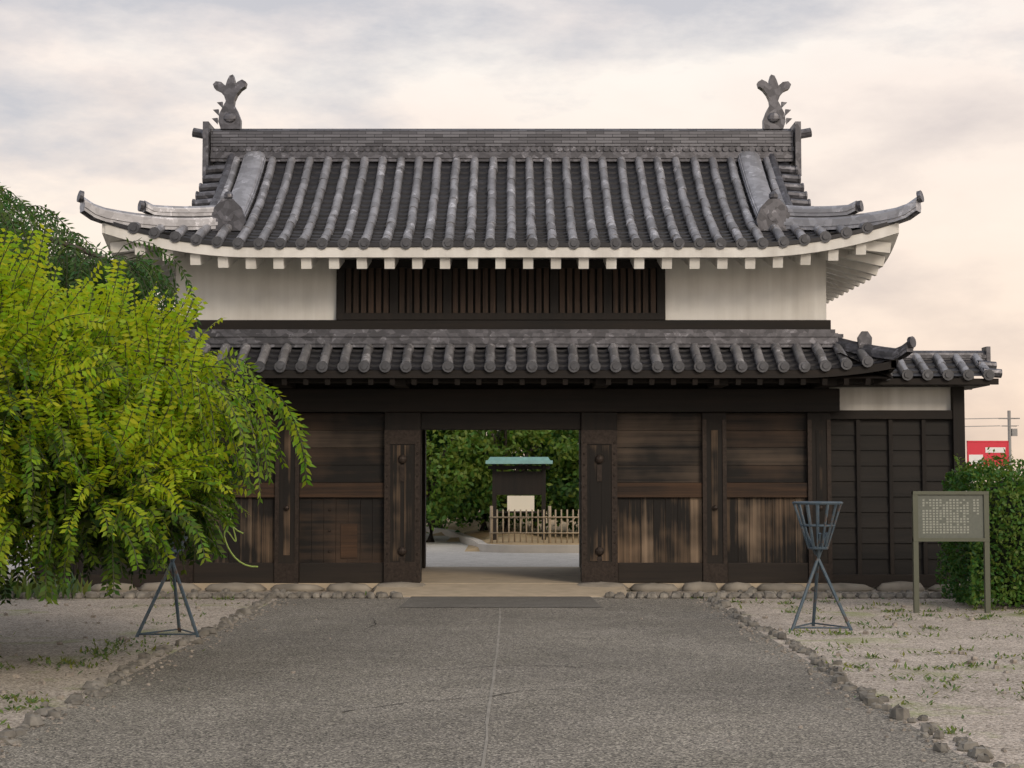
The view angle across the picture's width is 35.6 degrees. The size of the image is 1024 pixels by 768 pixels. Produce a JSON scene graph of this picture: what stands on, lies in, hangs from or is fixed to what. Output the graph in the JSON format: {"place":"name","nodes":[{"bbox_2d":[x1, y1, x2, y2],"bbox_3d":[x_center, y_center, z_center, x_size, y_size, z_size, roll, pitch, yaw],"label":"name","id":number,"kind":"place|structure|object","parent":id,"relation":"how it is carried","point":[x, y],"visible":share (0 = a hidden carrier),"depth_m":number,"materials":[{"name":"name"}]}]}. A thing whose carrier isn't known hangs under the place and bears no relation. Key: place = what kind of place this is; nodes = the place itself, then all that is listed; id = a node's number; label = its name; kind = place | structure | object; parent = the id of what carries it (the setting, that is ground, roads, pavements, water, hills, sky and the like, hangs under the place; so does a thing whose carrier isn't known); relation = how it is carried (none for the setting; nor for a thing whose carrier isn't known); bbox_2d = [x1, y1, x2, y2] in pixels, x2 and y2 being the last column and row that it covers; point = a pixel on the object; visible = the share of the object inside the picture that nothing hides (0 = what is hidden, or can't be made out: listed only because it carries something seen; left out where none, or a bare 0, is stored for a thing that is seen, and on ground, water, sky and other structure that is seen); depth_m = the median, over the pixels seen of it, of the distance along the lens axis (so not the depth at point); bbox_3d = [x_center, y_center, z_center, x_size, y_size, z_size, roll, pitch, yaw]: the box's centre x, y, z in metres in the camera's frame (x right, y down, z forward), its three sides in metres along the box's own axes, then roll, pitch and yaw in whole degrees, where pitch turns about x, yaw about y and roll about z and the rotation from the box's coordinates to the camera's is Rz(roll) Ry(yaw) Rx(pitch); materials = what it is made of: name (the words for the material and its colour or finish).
{"place":"outdoors","nodes":[
{"label":"outdoors","id":0,"kind":"place"},
{"bbox_2d":[1,525,578,571],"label":"ground","id":1,"kind":"structure","parent":0,"point":[441,551],"depth_m":31.87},
{"bbox_2d":[426,430,508,541],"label":"tree leaves","id":2,"kind":"object","parent":1,"relation":"on","point":[442,506],"depth_m":38.97,"materials":[{"name":"green plant"}]},
{"bbox_2d":[426,527,578,552],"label":"kerb","id":3,"kind":"structure","parent":1,"relation":"on","point":[482,546],"depth_m":34.33,"materials":[{"name":"stone"}]},
{"bbox_2d":[486,457,552,539],"bbox_3d":[0.165,2.760,37.202,1.550,2.102,0.900,0,-3,0],"label":"info board","id":4,"kind":"object","parent":1,"relation":"on","point":[518,482],"visible":0.86,"depth_m":37.18,"materials":[{"name":"brown wood"}]},
{"bbox_2d":[489,506,578,542],"bbox_3d":[1.265,3.214,35.483,3.550,0.993,0.108,0,-3,0],"label":"bamboo fence","id":5,"kind":"object","parent":1,"relation":"on","point":[491,517],"visible":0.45,"depth_m":35.46,"materials":[{"name":"brown wood"}]},
{"bbox_2d":[426,434,456,491],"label":"tree leaves","id":6,"kind":"object","parent":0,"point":[427,463],"visible":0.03,"depth_m":40.19,"materials":[{"name":"green plant"}]},
{"bbox_2d":[0,598,979,767],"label":"pavement","id":7,"kind":"structure","parent":0,"point":[679,684],"depth_m":11.43,"materials":[{"name":"grey asphalt"}]},
{"bbox_2d":[481,608,500,767],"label":"pavement joint","id":8,"kind":"object","parent":7,"relation":"on","point":[488,714],"visible":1,"depth_m":11.53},
{"bbox_2d":[399,596,601,606],"bbox_3d":[-0.145,2.820,20.644,2.530,0.001,1.850,0,-3,0],"label":"asphalt patch","id":9,"kind":"object","parent":7,"relation":"on","point":[500,601],"visible":1,"depth_m":20.66,"materials":[{"name":"grey asphalt"}]},
{"bbox_2d":[315,615,732,711],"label":"pavement cracks","id":10,"kind":"object","parent":7,"relation":"on","point":[462,668],"visible":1,"depth_m":12.04,"materials":[{"name":"grey asphalt"}]},
{"bbox_2d":[211,129,792,145],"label":"roof ridge","id":11,"kind":"structure","parent":0,"point":[501,137],"depth_m":25.28,"materials":[{"name":"grey tile"}]},
{"bbox_2d":[426,510,578,551],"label":"earth bank","id":12,"kind":"structure","parent":0,"point":[473,531],"depth_m":40.77,"materials":[{"name":"soil"}]},
{"bbox_2d":[428,430,553,533],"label":"tree leaves","id":13,"kind":"object","parent":12,"relation":"on","point":[527,441],"depth_m":41.59,"materials":[{"name":"green plant"}]},
{"bbox_2d":[426,430,578,531],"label":"tree leaves","id":14,"kind":"object","parent":12,"relation":"on","point":[486,495],"depth_m":39.56,"materials":[{"name":"green plant"}]},
{"bbox_2d":[491,434,574,529],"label":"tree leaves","id":15,"kind":"object","parent":12,"relation":"on","point":[535,523],"depth_m":45.44,"materials":[{"name":"green plant"}]},
{"bbox_2d":[513,430,578,531],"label":"tree leaves","id":16,"kind":"object","parent":12,"relation":"on","point":[564,519],"depth_m":41.04,"materials":[{"name":"green plant"}]},
{"bbox_2d":[532,430,578,521],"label":"tree leaves","id":17,"kind":"object","parent":12,"relation":"on","point":[565,493],"visible":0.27,"depth_m":39.42,"materials":[{"name":"green plant"}]},
{"bbox_2d":[0,483,1023,767],"bbox_3d":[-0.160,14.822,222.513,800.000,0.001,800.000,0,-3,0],"label":"ground","id":18,"kind":"structure","parent":0,"point":[992,719],"depth_m":15.21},
{"bbox_2d":[0,182,106,302],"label":"tree","id":19,"kind":"object","parent":18,"relation":"on","point":[22,208],"depth_m":17.00,"materials":[{"name":"green plant"}]},
{"bbox_2d":[0,227,202,355],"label":"tree","id":20,"kind":"object","parent":18,"relation":"on","point":[129,274],"depth_m":16.88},
{"bbox_2d":[50,574,168,586],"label":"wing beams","id":21,"kind":"structure","parent":18,"relation":"on","point":[150,578],"depth_m":22.95,"materials":[{"name":"brown wood"}]},
{"bbox_2d":[54,505,168,573],"bbox_3d":[-5.905,1.628,23.102,1.950,2.250,0.045,0,-3,0],"label":"wing siding","id":22,"kind":"object","parent":21,"relation":"attached to","point":[98,570],"visible":0.02,"depth_m":23.02,"materials":[{"name":"brown wood"}]},
{"bbox_2d":[34,552,144,582],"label":"trunks","id":23,"kind":"object","parent":22,"relation":"attached to","point":[40,571],"visible":0.04,"depth_m":22.95,"materials":[{"name":"brown plant"}]},
{"bbox_2d":[0,223,277,604],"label":"tree","id":24,"kind":"object","parent":18,"relation":"on","point":[33,424],"depth_m":12.74,"materials":[{"name":"green plant"}]},
{"bbox_2d":[196,479,257,566],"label":"tree tendrils","id":25,"kind":"object","parent":24,"relation":"attached to","point":[235,540],"visible":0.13,"depth_m":14.26,"materials":[{"name":"green plant"}]},
{"bbox_2d":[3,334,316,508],"bbox_3d":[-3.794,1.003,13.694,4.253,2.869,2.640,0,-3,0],"label":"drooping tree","id":26,"kind":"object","parent":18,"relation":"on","point":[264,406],"depth_m":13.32,"materials":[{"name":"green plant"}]},
{"bbox_2d":[135,527,199,636],"bbox_3d":[-3.484,1.900,16.368,0.657,1.362,0.645,0,-3,0],"label":"brazier","id":27,"kind":"object","parent":18,"relation":"on","point":[175,574],"visible":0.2,"depth_m":16.23,"materials":[{"name":"metal"}]},
{"bbox_2d":[426,430,523,533],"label":"tree leaves","id":28,"kind":"object","parent":18,"relation":"on","point":[454,520],"depth_m":46.65,"materials":[{"name":"green plant"}]},
{"bbox_2d":[31,591,942,596],"bbox_3d":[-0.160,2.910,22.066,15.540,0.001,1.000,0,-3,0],"label":"stones","id":29,"kind":"object","parent":18,"relation":"on","point":[353,593],"depth_m":22.37,"materials":[{"name":"grey stone"}]},
{"bbox_2d":[0,581,980,591],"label":"foundation stones","id":30,"kind":"object","parent":18,"relation":"on","point":[899,586],"visible":0.56,"depth_m":22.56,"materials":[{"name":"grey stone"}]},
{"bbox_2d":[0,590,993,598],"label":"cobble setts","id":31,"kind":"structure","parent":18,"relation":"on","point":[609,594],"depth_m":21.26,"materials":[{"name":"stone"}]},
{"bbox_2d":[169,412,832,582],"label":"gate posts","id":32,"kind":"object","parent":18,"relation":"on","point":[412,420],"visible":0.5,"depth_m":22.99,"materials":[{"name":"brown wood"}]},
{"bbox_2d":[178,430,823,560],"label":"door post strips","id":33,"kind":"object","parent":32,"relation":"attached to","point":[593,498],"visible":0.88,"depth_m":22.95,"materials":[{"name":"brown wood"}]},
{"bbox_2d":[214,483,807,557],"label":"panel rails","id":34,"kind":"object","parent":32,"relation":"attached to","point":[348,540],"visible":0.68,"depth_m":23.00,"materials":[{"name":"brown wood"}]},
{"bbox_2d":[218,413,806,562],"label":"wooden wall panels","id":35,"kind":"object","parent":32,"relation":"attached to","point":[318,540],"visible":0.81,"depth_m":23.07,"materials":[{"name":"brown wood"}]},
{"bbox_2d":[219,413,806,481],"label":"wooden wall panels","id":36,"kind":"object","parent":32,"relation":"attached to","point":[659,456],"visible":0.84,"depth_m":23.09,"materials":[{"name":"brown wood"}]},
{"bbox_2d":[222,378,836,482],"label":"beam brackets","id":37,"kind":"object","parent":32,"relation":"on","point":[598,383],"depth_m":22.27,"materials":[{"name":"brown wood"}]},
{"bbox_2d":[193,378,873,582],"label":"wooden beams","id":38,"kind":"structure","parent":32,"relation":"on","point":[492,404],"depth_m":22.98,"materials":[{"name":"brown wood"}]},
{"bbox_2d":[194,497,795,562],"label":"lower wall panels","id":39,"kind":"object","parent":38,"relation":"attached to","point":[671,515],"visible":0.9,"depth_m":23.02,"materials":[{"name":"brown wood"}]},
{"bbox_2d":[175,253,825,319],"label":"plaster wall","id":40,"kind":"structure","parent":38,"relation":"on","point":[707,290],"depth_m":22.92,"materials":[{"name":"white paint"}]},
{"bbox_2d":[183,320,830,328],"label":"sill beam","id":41,"kind":"structure","parent":40,"relation":"attached to","point":[523,324],"depth_m":22.82,"materials":[{"name":"brown wood"}]},
{"bbox_2d":[336,260,665,319],"bbox_3d":[-0.160,-1.351,22.872,4.720,0.870,0.073,0,-3,0],"label":"window frame","id":42,"kind":"object","parent":41,"relation":"on","point":[501,314],"visible":0.71,"depth_m":22.84,"materials":[{"name":"brown wood"}]},
{"bbox_2d":[346,268,655,312],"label":"window slats","id":43,"kind":"object","parent":42,"relation":"attached to","point":[508,290],"depth_m":22.86,"materials":[{"name":"brown wood"}]},
{"bbox_2d":[345,268,656,312],"bbox_3d":[-0.160,-1.339,22.913,4.600,0.850,0.010,0,-3,0],"label":"window","id":44,"kind":"structure","parent":42,"relation":"attached to","point":[481,289],"depth_m":22.91,"materials":[{"name":"black wood"}]},
{"bbox_2d":[206,497,807,562],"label":"lower wall boards","id":45,"kind":"object","parent":38,"relation":"attached to","point":[749,529],"visible":0.83,"depth_m":23.02,"materials":[{"name":"brown wood"}]},
{"bbox_2d":[216,352,895,384],"bbox_3d":[-0.160,-0.067,25.248,10.960,0.532,6.400,0,-3,0],"label":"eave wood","id":46,"kind":"object","parent":38,"relation":"on","point":[882,371],"visible":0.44,"depth_m":22.05,"materials":[{"name":"brown wood"}]},
{"bbox_2d":[77,121,1001,377],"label":"roof ridges","id":47,"kind":"object","parent":46,"relation":"on","point":[227,209],"visible":0.76,"depth_m":22.81,"materials":[{"name":"grey tile"}]},
{"bbox_2d":[212,74,247,128],"bbox_3d":[-4.526,-4.505,25.512,0.550,0.880,0.248,0,-3,0],"label":"roof ornament","id":48,"kind":"object","parent":47,"relation":"on","point":[231,90],"visible":1,"depth_m":25.44,"materials":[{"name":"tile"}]},
{"bbox_2d":[102,223,898,303],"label":"eaves","id":49,"kind":"object","parent":47,"relation":"attached to","point":[853,261],"visible":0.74,"depth_m":22.05,"materials":[{"name":"paint"}]},
{"bbox_2d":[105,221,895,246],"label":"eaves","id":50,"kind":"object","parent":47,"relation":"attached to","point":[208,242],"visible":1,"depth_m":22.01,"materials":[{"name":"white paint"}]},
{"bbox_2d":[757,75,791,128],"bbox_3d":[4.205,-4.505,25.512,0.550,0.880,0.248,0,-3,0],"label":"roof ornament","id":51,"kind":"object","parent":47,"relation":"on","point":[772,90],"visible":1,"depth_m":25.44,"materials":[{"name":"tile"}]},
{"bbox_2d":[104,161,986,377],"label":"roof tile ridges","id":52,"kind":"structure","parent":46,"relation":"on","point":[520,235],"depth_m":23.55,"materials":[{"name":"grey tile"}]},
{"bbox_2d":[80,150,920,229],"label":"descending roof ridges","id":53,"kind":"object","parent":52,"relation":"on","point":[247,182],"visible":0.82,"depth_m":22.61,"materials":[{"name":"grey tile"}]},
{"bbox_2d":[127,156,988,374],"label":"roof tiles","id":54,"kind":"object","parent":52,"relation":"on","point":[203,231],"visible":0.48,"depth_m":23.38,"materials":[{"name":"grey tile"}]},
{"bbox_2d":[192,567,821,596],"bbox_3d":[-0.160,3.102,24.384,9.640,0.300,5.550,0,-3,0],"label":"gate foundation platform","id":55,"kind":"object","parent":18,"relation":"on","point":[500,581],"visible":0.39,"depth_m":22.87,"materials":[{"name":"beige stone"}]},
{"bbox_2d":[0,586,1019,767],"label":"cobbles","id":56,"kind":"object","parent":18,"relation":"on","point":[973,749],"visible":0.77,"depth_m":12.25,"materials":[{"name":"stone"}]},
{"bbox_2d":[0,569,1023,734],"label":"weeds","id":57,"kind":"object","parent":18,"relation":"on","point":[18,590],"visible":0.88,"depth_m":15.52,"materials":[{"name":"green plant"}]},
{"bbox_2d":[0,597,1023,766],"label":"loose pebbles","id":58,"kind":"object","parent":18,"relation":"on","point":[126,639],"visible":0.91,"depth_m":13.91,"materials":[{"name":"grey stone"}]},
{"bbox_2d":[791,501,852,630],"bbox_3d":[3.266,1.941,17.067,0.657,1.362,0.645,0,-3,0],"label":"brazier","id":59,"kind":"object","parent":18,"relation":"on","point":[819,547],"visible":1,"depth_m":16.94,"materials":[{"name":"metal"}]},
{"bbox_2d":[830,383,989,586],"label":"horizontal beams","id":60,"kind":"structure","parent":18,"relation":"on","point":[878,580],"depth_m":23.03,"materials":[{"name":"brown wood"}]},
{"bbox_2d":[829,387,950,588],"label":"plaster wall","id":61,"kind":"structure","parent":60,"relation":"attached to","point":[895,398],"depth_m":23.21,"materials":[{"name":"white paint"}]},
{"bbox_2d":[831,419,953,573],"bbox_3d":[5.585,1.628,23.102,1.950,2.250,0.045,0,-3,0],"label":"wing siding","id":62,"kind":"object","parent":60,"relation":"attached to","point":[907,472],"visible":0.73,"depth_m":23.10,"materials":[{"name":"brown wood"}]},
{"bbox_2d":[855,387,966,581],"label":"wall battens","id":63,"kind":"object","parent":62,"relation":"attached to","point":[958,419],"visible":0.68,"depth_m":23.06,"materials":[{"name":"brown wood"}]},
{"bbox_2d":[872,378,998,389],"bbox_3d":[6.040,0.004,23.391,1.800,0.086,1.360,0,-3,0],"label":"eave","id":64,"kind":"object","parent":60,"relation":"on","point":[941,381],"visible":0.57,"depth_m":22.71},
{"bbox_2d":[911,491,990,612],"bbox_3d":[5.255,2.009,19.064,0.910,1.450,0.070,0,-3,0],"label":"sign","id":65,"kind":"object","parent":18,"relation":"on","point":[950,516],"visible":1,"depth_m":19.07,"materials":[{"name":"grey"}]},
{"bbox_2d":[935,447,1023,607],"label":"hedge","id":66,"kind":"object","parent":18,"relation":"on","point":[1006,512],"visible":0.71,"depth_m":19.69,"materials":[{"name":"green plant"}]},
{"bbox_2d":[967,441,1008,478],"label":"billboard","id":67,"kind":"object","parent":18,"relation":"on","point":[977,451],"visible":0.51,"depth_m":119.91,"materials":[{"name":"red"}]},
{"bbox_2d":[965,411,1019,464],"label":"utility pole","id":68,"kind":"object","parent":18,"relation":"on","point":[1012,432],"visible":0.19,"depth_m":149.81,"materials":[{"name":"grey concrete"}]},
{"bbox_2d":[0,0,1023,482],"label":"sky","id":69,"kind":"structure","parent":0,"point":[105,100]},
{"bbox_2d":[128,222,994,380],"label":"eave end tiles","id":70,"kind":"object","parent":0,"point":[573,366],"visible":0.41,"depth_m":22.01,"materials":[{"name":"grey tile"}]}
]}

